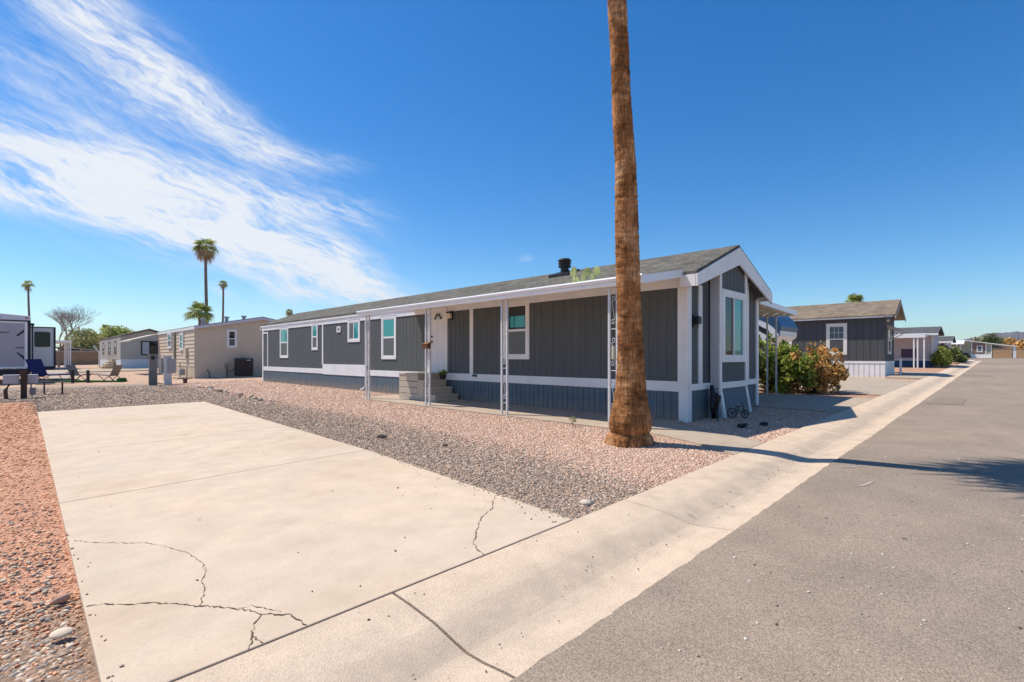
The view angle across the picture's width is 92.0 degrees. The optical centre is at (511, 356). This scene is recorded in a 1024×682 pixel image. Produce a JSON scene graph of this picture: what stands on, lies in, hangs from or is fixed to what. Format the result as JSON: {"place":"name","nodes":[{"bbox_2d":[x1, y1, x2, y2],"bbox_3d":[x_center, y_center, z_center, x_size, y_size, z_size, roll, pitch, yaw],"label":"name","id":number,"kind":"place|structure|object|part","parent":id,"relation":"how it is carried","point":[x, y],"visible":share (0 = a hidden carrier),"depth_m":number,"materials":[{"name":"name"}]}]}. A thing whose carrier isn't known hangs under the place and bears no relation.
{"place":"outdoors","nodes":[
{"label":"outdoors","id":0,"kind":"place"},
{"bbox_2d":[46,372,78,379],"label":"path","id":1,"kind":"structure","parent":0,"point":[57,377],"depth_m":34.81,"materials":[{"name":"concrete"}]},
{"bbox_2d":[46,368,158,372],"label":"path","id":2,"kind":"structure","parent":0,"point":[95,370],"depth_m":50.26,"materials":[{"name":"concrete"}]},
{"bbox_2d":[37,402,571,681],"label":"driveway","id":3,"kind":"structure","parent":0,"point":[237,519],"depth_m":3.99,"materials":[{"name":"concrete"}]},
{"bbox_2d":[75,540,206,604],"bbox_3d":[-2.456,1.388,3.405,1.881,0.009,0.335,0,0,32],"label":"driveway crack","id":4,"kind":"object","parent":3,"relation":"on","point":[171,548],"visible":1,"depth_m":3.44,"materials":[{"name":"grey concrete"}]},
{"bbox_2d":[88,602,305,624],"bbox_3d":[-1.714,1.387,2.707,1.338,0.012,0.112,0,0,9],"label":"driveway crack","id":5,"kind":"object","parent":3,"relation":"on","point":[213,606],"visible":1,"depth_m":2.74,"materials":[{"name":"grey concrete"}]},
{"bbox_2d":[248,613,261,648],"bbox_3d":[-1.308,1.384,2.502,0.029,0.002,0.337,0,0,-19],"label":"driveway crack","id":6,"kind":"object","parent":3,"relation":"on","point":[252,632],"visible":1,"depth_m":2.47,"materials":[{"name":"grey concrete"}]},
{"bbox_2d":[49,454,722,681],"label":"stray gravel","id":7,"kind":"structure","parent":3,"relation":"on","point":[121,665],"depth_m":4.26,"materials":[{"name":"gravel"}]},
{"bbox_2d":[473,492,497,553],"bbox_3d":[-0.221,1.353,4.158,0.113,0.017,1.501,0,0,2],"label":"driveway crack","id":8,"kind":"object","parent":3,"relation":"on","point":[478,526],"visible":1,"depth_m":3.90,"materials":[{"name":"grey concrete"}]},
{"bbox_2d":[0,365,917,387],"bbox_3d":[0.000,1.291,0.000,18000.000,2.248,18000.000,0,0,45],"label":"ground","id":9,"kind":"structure","parent":0,"point":[137,377],"depth_m":30.92,"materials":[{"name":"beige gravel"}]},
{"bbox_2d":[3,371,37,398],"bbox_3d":[-16.708,0.990,16.809,0.400,1.020,0.860,0,0,45],"label":"hookup post","id":10,"kind":"object","parent":9,"relation":"on","point":[21,379],"visible":0.95,"depth_m":16.73,"materials":[{"name":"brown wood"}]},
{"bbox_2d":[0,313,55,378],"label":"travel trailer","id":11,"kind":"object","parent":9,"relation":"on","point":[22,338],"visible":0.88,"depth_m":27.69,"materials":[{"name":"white metal"}]},
{"bbox_3d":[-28.123,-0.650,27.000,0.100,2.620,2.350,0,0,45],"label":"ramp door","id":12,"kind":"part","parent":11,"relation":"part of","materials":[{"name":"white metal"}]},
{"bbox_2d":[21,281,34,320],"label":"palm tree","id":13,"kind":"object","parent":9,"relation":"on","point":[27,289],"visible":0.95,"depth_m":111.88,"materials":[{"name":"green plant"}]},
{"bbox_2d":[0,401,94,680],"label":"red gravel bed","id":14,"kind":"object","parent":9,"relation":"on","point":[4,548],"visible":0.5,"depth_m":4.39,"materials":[{"name":"red gravel"}]},
{"bbox_2d":[25,359,70,383],"bbox_3d":[-24.993,0.757,26.670,1.834,1.315,0.688,0,0,-35],"label":"lounge chair","id":15,"kind":"object","parent":9,"relation":"on","point":[35,366],"visible":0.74,"depth_m":26.26,"materials":[{"name":"blue fabric"}]},
{"bbox_2d":[0,573,98,681],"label":"pebble bed","id":16,"kind":"object","parent":9,"relation":"on","point":[89,669],"depth_m":2.41,"materials":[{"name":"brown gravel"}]},
{"bbox_2d":[0,501,74,636],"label":"river pebbles","id":17,"kind":"object","parent":16,"relation":"on","point":[41,603],"visible":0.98,"depth_m":3.18,"materials":[{"name":"brown gravel"}]},
{"bbox_2d":[49,627,72,638],"bbox_3d":[-2.267,1.387,2.485,0.071,0.031,0.091,0,0,45],"label":"flat stone","id":18,"kind":"object","parent":16,"relation":"on","point":[61,632],"visible":1,"depth_m":2.47,"materials":[{"name":"beige stone"}]},
{"bbox_2d":[53,593,69,603],"bbox_3d":[-2.604,1.398,2.857,0.062,0.061,0.084,0,0,28],"label":"rock","id":19,"kind":"object","parent":16,"relation":"on","point":[61,598],"visible":1,"depth_m":2.84,"materials":[{"name":"stone"}]},
{"bbox_2d":[54,340,71,369],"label":"patio canopy","id":20,"kind":"object","parent":9,"relation":"on","point":[64,342],"visible":0.51,"depth_m":56.22,"materials":[{"name":"white metal"}]},
{"bbox_2d":[43,303,101,366],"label":"bare tree","id":21,"kind":"object","parent":9,"relation":"on","point":[71,319],"visible":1,"depth_m":62.12,"materials":[{"name":"brown plant"}]},
{"bbox_2d":[70,370,74,382],"bbox_3d":[-24.543,1.095,27.600,0.170,0.710,0.170,0,0,45],"label":"short post","id":22,"kind":"object","parent":9,"relation":"on","point":[72,376],"visible":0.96,"depth_m":27.54,"materials":[{"name":"grey"}]},
{"bbox_2d":[56,352,97,364],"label":"block wall","id":23,"kind":"structure","parent":9,"relation":"on","point":[84,358],"depth_m":84.51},
{"bbox_2d":[56,347,99,351],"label":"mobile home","id":24,"kind":"object","parent":9,"relation":"on","point":[77,351],"visible":0.12,"depth_m":91.82,"materials":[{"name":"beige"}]},
{"bbox_2d":[57,327,106,350],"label":"desert tree","id":25,"kind":"object","parent":9,"relation":"on","point":[87,338],"visible":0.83,"depth_m":94.42,"materials":[{"name":"green plant"}]},
{"bbox_2d":[86,370,89,382],"bbox_3d":[-23.685,1.095,27.600,0.170,0.710,0.170,0,0,45],"label":"short post","id":26,"kind":"object","parent":9,"relation":"on","point":[87,376],"visible":0.96,"depth_m":27.54,"materials":[{"name":"grey"}]},
{"bbox_2d":[64,380,128,381],"bbox_3d":[-24.287,1.385,28.556,4.541,0.030,1.155,0,0,7],"label":"turf mat","id":27,"kind":"object","parent":9,"relation":"on","point":[94,381],"visible":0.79,"depth_m":28.11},
{"bbox_2d":[66,365,92,380],"bbox_3d":[-24.705,0.926,28.364,1.409,0.932,0.596,0,0,3],"label":"lounge chair","id":28,"kind":"object","parent":27,"relation":"on","point":[72,367],"visible":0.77,"depth_m":28.37,"materials":[{"name":"grey"}]},
{"bbox_2d":[93,365,122,380],"bbox_3d":[-23.177,0.926,28.294,1.409,0.932,0.596,0,0,3],"label":"lounge chair","id":29,"kind":"object","parent":27,"relation":"on","point":[116,370],"visible":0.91,"depth_m":28.20,"materials":[{"name":"grey"}]},
{"bbox_2d":[117,378,126,380],"bbox_3d":[-22.350,1.300,28.299,0.220,0.209,0.695,0,0,-15],"label":"turf roll","id":30,"kind":"object","parent":27,"relation":"on","point":[121,379],"visible":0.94,"depth_m":28.15,"materials":[{"name":"green plant"}]},
{"bbox_2d":[98,324,109,332],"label":"fan palm","id":31,"kind":"object","parent":9,"relation":"on","point":[103,325],"visible":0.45,"depth_m":119.51,"materials":[{"name":"green plant"}]},
{"bbox_2d":[94,345,114,367],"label":"wooden steps","id":32,"kind":"structure","parent":9,"relation":"on","point":[110,364],"depth_m":57.97,"materials":[{"name":"beige wood"}]},
{"bbox_2d":[97,325,135,343],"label":"desert tree","id":33,"kind":"object","parent":9,"relation":"on","point":[112,331],"visible":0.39,"depth_m":110.80,"materials":[{"name":"green plant"}]},
{"bbox_2d":[99,329,159,368],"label":"mobile home","id":34,"kind":"object","parent":9,"relation":"on","point":[131,354],"visible":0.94,"depth_m":56.59,"materials":[{"name":"beige"}]},
{"bbox_2d":[141,341,157,354],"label":"window","id":35,"kind":"structure","parent":34,"relation":"in","point":[147,347],"depth_m":56.92,"materials":[{"name":"grey glass"}]},
{"bbox_2d":[173,363,192,378],"bbox_3d":[-20.858,0.910,31.291,1.300,1.020,0.800,0,0,45],"label":"gas meter","id":36,"kind":"object","parent":9,"relation":"on","point":[182,371],"visible":0.92,"depth_m":31.07,"materials":[{"name":"grey metal"}]},
{"bbox_2d":[181,300,214,324],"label":"fan palm","id":37,"kind":"object","parent":9,"relation":"on","point":[199,313],"visible":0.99,"depth_m":59.56,"materials":[{"name":"green plant"}]},
{"bbox_2d":[121,315,275,378],"bbox_3d":[-23.280,-0.665,38.842,16.220,4.530,9.900,0,0,45],"label":"mobile home","id":38,"kind":"object","parent":9,"relation":"on","point":[198,351],"visible":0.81,"depth_m":32.50,"materials":[{"name":"beige"}]},
{"bbox_2d":[167,332,171,348],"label":"window","id":39,"kind":"structure","parent":38,"relation":"in","point":[169,335],"depth_m":35.88,"materials":[{"name":"white paint"}]},
{"bbox_2d":[179,332,183,349],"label":"window","id":40,"kind":"structure","parent":38,"relation":"in","point":[181,335],"depth_m":33.30,"materials":[{"name":"white paint"}]},
{"bbox_2d":[227,329,236,347],"bbox_3d":[-18.418,-1.218,32.505,0.050,1.195,0.630,0,0,45],"label":"window","id":41,"kind":"structure","parent":38,"relation":"in","point":[231,333],"depth_m":32.49,"materials":[{"name":"white paint"}]},
{"bbox_2d":[191,236,218,323],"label":"palm tree","id":42,"kind":"object","parent":9,"relation":"on","point":[204,253],"visible":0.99,"depth_m":65.84,"materials":[{"name":"green plant"}]},
{"bbox_2d":[207,363,234,377],"bbox_3d":[-18.795,0.911,31.915,0.288,0.982,1.632,0,0,45],"label":"pipe outlet","id":43,"kind":"object","parent":9,"relation":"on","point":[227,365],"visible":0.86,"depth_m":32.19,"materials":[{"name":"black metal"}]},
{"bbox_2d":[218,280,228,321],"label":"palm tree","id":44,"kind":"object","parent":9,"relation":"on","point":[223,285],"visible":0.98,"depth_m":111.84,"materials":[{"name":"green plant"}]},
{"bbox_2d":[231,358,255,377],"bbox_3d":[-17.680,0.715,32.575,1.000,1.270,1.200,0,0,45],"label":"air conditioner","id":45,"kind":"object","parent":9,"relation":"on","point":[243,367],"visible":0.99,"depth_m":32.27,"materials":[{"name":"brown metal"}]},
{"bbox_2d":[284,309,293,315],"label":"palm tree","id":46,"kind":"object","parent":9,"relation":"on","point":[287,312],"visible":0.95,"depth_m":149.87,"materials":[{"name":"green plant"}]},
{"bbox_2d":[0,384,665,520],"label":"grey gravel","id":47,"kind":"structure","parent":9,"relation":"on","point":[54,399],"depth_m":7.63,"materials":[{"name":"grey gravel"}]},
{"bbox_2d":[41,381,64,394],"bbox_3d":[-17.298,1.170,18.628,0.400,0.500,0.650,0,0,45],"label":"folding stand","id":48,"kind":"object","parent":47,"relation":"on","point":[43,382],"visible":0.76,"depth_m":18.55,"materials":[{"name":"black metal"}]},
{"bbox_2d":[148,354,157,385],"bbox_3d":[-17.222,0.650,23.700,0.600,1.560,0.700,0,0,45],"label":"utility pedestal","id":49,"kind":"object","parent":47,"relation":"on","point":[152,369],"visible":0.9,"depth_m":23.59,"materials":[{"name":"grey metal"}]},
{"bbox_2d":[376,433,386,437],"bbox_3d":[-2.188,1.327,8.300,0.203,0.101,0.131,0,0,20],"label":"rock","id":50,"kind":"object","parent":47,"relation":"on","point":[380,435],"visible":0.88,"depth_m":8.25,"materials":[{"name":"stone"}]},
{"bbox_2d":[579,499,593,505],"bbox_3d":[0.692,1.354,4.595,0.122,0.049,0.122,0,0,45],"label":"rock","id":51,"kind":"object","parent":47,"relation":"on","point":[588,502],"visible":1,"depth_m":4.57,"materials":[{"name":"stone"}]},
{"bbox_2d":[157,378,837,491],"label":"pink gravel","id":52,"kind":"structure","parent":9,"relation":"on","point":[781,422],"depth_m":8.96,"materials":[{"name":"gravel"}]},
{"bbox_2d":[161,356,175,384],"bbox_3d":[-16.715,0.690,24.032,0.530,1.520,0.540,0,0,45],"label":"utility pedestal","id":53,"kind":"object","parent":52,"relation":"on","point":[168,366],"visible":0.82,"depth_m":23.92,"materials":[{"name":"grey paint"}]},
{"bbox_2d":[568,416,575,424],"bbox_3d":[1.152,1.208,9.312,0.168,0.199,0.174,0,0,45],"label":"weed","id":54,"kind":"object","parent":52,"relation":"on","point":[571,418],"visible":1,"depth_m":9.32,"materials":[{"name":"green plant"}]},
{"bbox_2d":[605,0,654,447],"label":"palm tree","id":55,"kind":"object","parent":52,"relation":"on","point":[630,423],"visible":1,"depth_m":7.23,"materials":[{"name":"brown plant"}]},
{"bbox_2d":[710,385,718,418],"bbox_3d":[4.149,0.923,10.178,0.140,0.687,0.309,0,0,45],"label":"cactus ornament","id":56,"kind":"object","parent":52,"relation":"on","point":[713,406],"visible":0.9,"depth_m":10.14,"materials":[{"name":"black metal"}]},
{"bbox_2d":[713,395,721,420],"bbox_3d":[4.069,1.021,9.772,0.170,0.551,0.170,0,0,45],"label":"garden light","id":57,"kind":"object","parent":52,"relation":"on","point":[717,399],"visible":0.94,"depth_m":9.75,"materials":[{"name":"black metal"}]},
{"bbox_2d":[727,402,748,417],"bbox_3d":[4.611,1.085,10.072,0.472,0.325,0.050,0,0,-6],"label":"bicycle planter","id":58,"kind":"object","parent":52,"relation":"on","point":[744,413],"visible":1,"depth_m":10.07,"materials":[{"name":"black metal"}]},
{"bbox_2d":[737,423,748,427],"bbox_3d":[4.195,1.237,8.997,0.206,0.093,0.366,0,0,45],"label":"black scrap","id":59,"kind":"object","parent":52,"relation":"on","point":[741,425],"visible":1,"depth_m":8.91,"materials":[{"name":"metal"}]},
{"bbox_2d":[260,245,796,426],"bbox_3d":[-2.951,-0.615,19.860,24.139,4.230,8.980,0,0,45],"label":"mobile home","id":60,"kind":"object","parent":9,"relation":"on","point":[548,341],"visible":0.88,"depth_m":12.18,"materials":[{"name":"grey"}]},
{"bbox_2d":[279,326,287,357],"bbox_3d":[-11.149,-0.713,24.158,1.080,1.525,0.038,0,0,45],"label":"window","id":61,"kind":"structure","parent":60,"relation":"in","point":[283,330],"depth_m":24.15,"materials":[{"name":"white paint"}]},
{"bbox_2d":[311,323,317,349],"bbox_3d":[-8.663,-0.898,21.687,0.650,1.195,0.038,0,0,45],"label":"window","id":62,"kind":"structure","parent":60,"relation":"in","point":[314,329],"depth_m":21.70,"materials":[{"name":"white paint"}]},
{"bbox_2d":[347,318,359,341],"bbox_3d":[-6.151,-1.028,19.193,1.010,0.895,0.038,0,0,45],"label":"window","id":63,"kind":"structure","parent":60,"relation":"in","point":[353,325],"depth_m":19.19,"materials":[{"name":"white paint"}]},
{"bbox_2d":[381,314,395,358],"bbox_3d":[-4.346,-0.698,17.399,1.000,1.555,0.038,0,0,45],"label":"window","id":64,"kind":"structure","parent":60,"relation":"in","point":[388,322],"depth_m":17.41,"materials":[{"name":"white paint"}]},
{"bbox_2d":[422,342,430,348],"bbox_3d":[-2.252,-0.309,12.973,0.260,0.178,0.127,0,0,45],"label":"post box","id":65,"kind":"object","parent":60,"relation":"attached to","point":[426,345],"visible":1,"depth_m":12.91,"materials":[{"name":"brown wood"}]},
{"bbox_2d":[503,299,529,358],"bbox_3d":[0.099,-0.708,12.984,0.990,1.535,0.038,0,0,45],"label":"window","id":66,"kind":"structure","parent":60,"relation":"in","point":[518,311],"depth_m":12.93,"materials":[{"name":"white paint"}]},
{"bbox_2d":[570,266,600,282],"bbox_3d":[1.460,-1.649,9.851,0.750,0.376,0.035,0,0,45],"label":"prickly pear","id":67,"kind":"object","parent":60,"relation":"on","point":[586,272],"visible":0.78,"depth_m":9.84,"materials":[{"name":"green plant"}]},
{"bbox_2d":[612,346,614,358],"bbox_3d":[1.847,-0.080,9.011,0.056,0.240,0.053,0,0,45],"label":"thermometer","id":68,"kind":"object","parent":60,"relation":"attached to","point":[613,352],"visible":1,"depth_m":8.99,"materials":[{"name":"beige plastic"}]},
{"bbox_2d":[722,288,745,361],"bbox_3d":[4.840,-0.660,10.782,0.050,1.540,1.320,0,0,45],"label":"window","id":69,"kind":"structure","parent":60,"relation":"in","point":[733,303],"depth_m":10.75,"materials":[{"name":"white paint"}]},
{"bbox_2d":[358,395,764,454],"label":"porch walk","id":70,"kind":"structure","parent":9,"relation":"on","point":[714,440],"depth_m":10.13,"materials":[{"name":"concrete"}]},
{"bbox_2d":[399,372,458,401],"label":"porch steps","id":71,"kind":"structure","parent":70,"relation":"on","point":[412,384],"depth_m":14.66,"materials":[{"name":"grey"}]},
{"bbox_2d":[438,369,447,378],"bbox_3d":[-2.070,0.512,14.666,0.320,0.296,0.292,0,0,10],"label":"potted plant","id":72,"kind":"object","parent":71,"relation":"on","point":[442,375],"visible":1,"depth_m":14.60,"materials":[{"name":"green plant"}]},
{"bbox_2d":[175,360,981,681],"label":"curb gutter","id":73,"kind":"object","parent":9,"relation":"on","point":[521,604],"visible":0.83,"depth_m":3.05,"materials":[{"name":"concrete"}]},
{"bbox_2d":[759,316,797,343],"bbox_3d":[7.883,-0.715,22.616,8.748,3.588,2.240,0,0,45],"label":"camper trailer","id":74,"kind":"object","parent":9,"relation":"on","point":[787,329],"visible":0.22,"depth_m":19.22,"materials":[{"name":"white metal"}]},
{"bbox_2d":[759,388,878,397],"bbox_3d":[8.878,1.143,17.117,6.470,0.050,3.200,0,0,45],"label":"pink gravel bed","id":75,"kind":"object","parent":9,"relation":"on","point":[761,390],"visible":0.29,"depth_m":15.22,"materials":[{"name":"gravel"}]},
{"bbox_2d":[759,333,821,392],"bbox_3d":[8.734,0.231,16.298,2.692,2.145,2.385,0,0,45],"label":"oleander shrub","id":76,"kind":"object","parent":75,"relation":"on","point":[786,367],"visible":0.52,"depth_m":15.76,"materials":[{"name":"green plant"}]},
{"bbox_2d":[786,340,849,393],"bbox_3d":[9.758,0.392,15.921,1.752,1.880,1.948,0,0,24],"label":"dry shrub","id":77,"kind":"object","parent":75,"relation":"on","point":[830,373],"visible":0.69,"depth_m":15.41,"materials":[{"name":"brown plant"}]},
{"bbox_2d":[759,299,906,376],"bbox_3d":[14.347,-0.915,31.122,16.490,4.090,3.820,0,0,45],"label":"mobile home","id":78,"kind":"object","parent":9,"relation":"on","point":[861,334],"visible":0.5,"depth_m":25.68,"materials":[{"name":"grey"}]},
{"bbox_2d":[826,323,846,354],"bbox_3d":[17.132,-0.948,26.086,0.970,1.655,0.040,0,0,45],"label":"window","id":79,"kind":"structure","parent":78,"relation":"in","point":[835,331],"depth_m":26.06,"materials":[{"name":"white"}]},
{"bbox_2d":[888,329,891,353],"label":"window","id":80,"kind":"structure","parent":78,"relation":"in","point":[889,330],"depth_m":25.78,"materials":[{"name":"white plastic"}]},
{"bbox_2d":[843,292,864,302],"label":"palm tree","id":81,"kind":"object","parent":9,"relation":"on","point":[853,297],"visible":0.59,"depth_m":74.54,"materials":[{"name":"green plant"}]},
{"bbox_2d":[899,358,901,374],"bbox_3d":[19.857,0.540,25.246,0.120,0.930,0.120,0,0,45],"label":"bollard","id":82,"kind":"object","parent":9,"relation":"on","point":[900,366],"visible":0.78,"depth_m":25.21,"materials":[{"name":"white metal"}]},
{"bbox_2d":[894,326,943,367],"bbox_3d":[26.014,-0.659,39.773,12.850,3.122,6.500,0,0,45],"label":"mobile home","id":83,"kind":"object","parent":9,"relation":"on","point":[914,347],"visible":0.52,"depth_m":35.21,"materials":[{"name":"white"}]},
{"bbox_2d":[901,349,915,357],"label":"window","id":84,"kind":"structure","parent":83,"relation":"in","point":[905,353],"depth_m":35.53,"materials":[{"name":"purple glass"}]},
{"bbox_2d":[894,361,959,372],"bbox_3d":[33.121,0.610,41.522,6.470,0.533,34.400,0,0,45],"label":"pink gravel bed","id":85,"kind":"object","parent":9,"relation":"on","point":[937,369],"depth_m":31.85,"materials":[{"name":"gravel"}]},
{"bbox_2d":[929,345,953,367],"bbox_3d":[29.556,-0.032,34.029,1.147,1.603,2.060,0,0,20],"label":"round bush","id":86,"kind":"object","parent":85,"relation":"on","point":[942,357],"visible":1,"depth_m":33.68,"materials":[{"name":"green plant"}]},
{"bbox_2d":[939,336,955,348],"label":"mobile home","id":87,"kind":"object","parent":9,"relation":"on","point":[947,340],"visible":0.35,"depth_m":45.52,"materials":[{"name":"white metal"}]},
{"bbox_2d":[949,346,968,362],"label":"bush","id":88,"kind":"object","parent":9,"relation":"on","point":[957,355],"visible":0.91,"depth_m":41.56,"materials":[{"name":"green plant"}]},
{"bbox_2d":[951,340,1016,357],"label":"mobile home","id":89,"kind":"object","parent":9,"relation":"on","point":[975,349],"visible":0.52,"depth_m":59.68,"materials":[{"name":"grey"}]},
{"bbox_2d":[977,346,982,351],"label":"window","id":90,"kind":"structure","parent":89,"relation":"in","point":[979,348],"depth_m":59.51,"materials":[{"name":"white paint"}]},
{"bbox_2d":[979,332,1005,348],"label":"desert tree","id":91,"kind":"object","parent":9,"relation":"on","point":[991,338],"visible":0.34,"depth_m":124.54,"materials":[{"name":"green plant"}]},
{"bbox_2d":[993,348,1023,357],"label":"block wall","id":92,"kind":"structure","parent":9,"relation":"on","point":[1002,353],"depth_m":69.27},
{"bbox_2d":[1002,337,1018,347],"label":"desert tree","id":93,"kind":"object","parent":9,"relation":"on","point":[1008,341],"visible":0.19,"depth_m":127.54,"materials":[{"name":"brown plant"}]},
{"bbox_2d":[1008,339,1023,347],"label":"desert tree","id":94,"kind":"object","parent":9,"relation":"on","point":[1020,343],"visible":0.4,"depth_m":104.01,"materials":[{"name":"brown plant"}]},
{"bbox_2d":[0,0,1023,349],"label":"sky","id":95,"kind":"structure","parent":0,"point":[333,153],"materials":[{"name":"blue"}]},
{"bbox_2d":[509,360,1023,681],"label":"road","id":96,"kind":"structure","parent":0,"point":[949,639],"depth_m":3.03,"materials":[{"name":"grey asphalt"}]},
{"bbox_2d":[631,448,1023,680],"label":"grit","id":97,"kind":"object","parent":96,"relation":"on","point":[745,638],"visible":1,"depth_m":2.89,"materials":[{"name":"grey gravel"}]},
{"bbox_2d":[928,397,965,404],"bbox_3d":[11.497,1.153,13.035,0.660,0.036,2.300,0,0,45],"label":"road patch","id":98,"kind":"object","parent":96,"relation":"on","point":[946,400],"visible":1,"depth_m":12.88,"materials":[{"name":"grey asphalt"}]},
{"bbox_2d":[963,375,993,375],"bbox_3d":[22.830,0.907,24.188,1.100,0.020,1.300,0,0,45],"label":"road patch","id":99,"kind":"object","parent":96,"relation":"on","point":[978,375],"visible":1,"depth_m":24.20,"materials":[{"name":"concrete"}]},
{"bbox_2d":[752,393,873,412],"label":"driveway","id":100,"kind":"structure","parent":0,"point":[834,404],"depth_m":12.81,"materials":[{"name":"concrete"}]},
{"bbox_2d":[759,376,912,395],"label":"driveway","id":101,"kind":"structure","parent":0,"point":[863,386],"depth_m":18.10,"materials":[{"name":"concrete"}]},
{"bbox_2d":[885,372,934,379],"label":"path","id":102,"kind":"structure","parent":0,"point":[914,375],"depth_m":24.30,"materials":[{"name":"concrete"}]},
{"bbox_2d":[964,331,1023,341],"bbox_3d":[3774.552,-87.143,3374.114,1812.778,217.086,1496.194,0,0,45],"label":"hills","id":103,"kind":"structure","parent":0,"point":[1017,335],"depth_m":3725.18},
{"bbox_2d":[969,359,1023,359],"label":"road","id":104,"kind":"structure","parent":0,"point":[996,359],"depth_m":53.27,"materials":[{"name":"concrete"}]},
{"bbox_2d":[969,358,1023,358],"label":"driveway","id":105,"kind":"structure","parent":0,"point":[996,358],"depth_m":57.34,"materials":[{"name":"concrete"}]}
]}

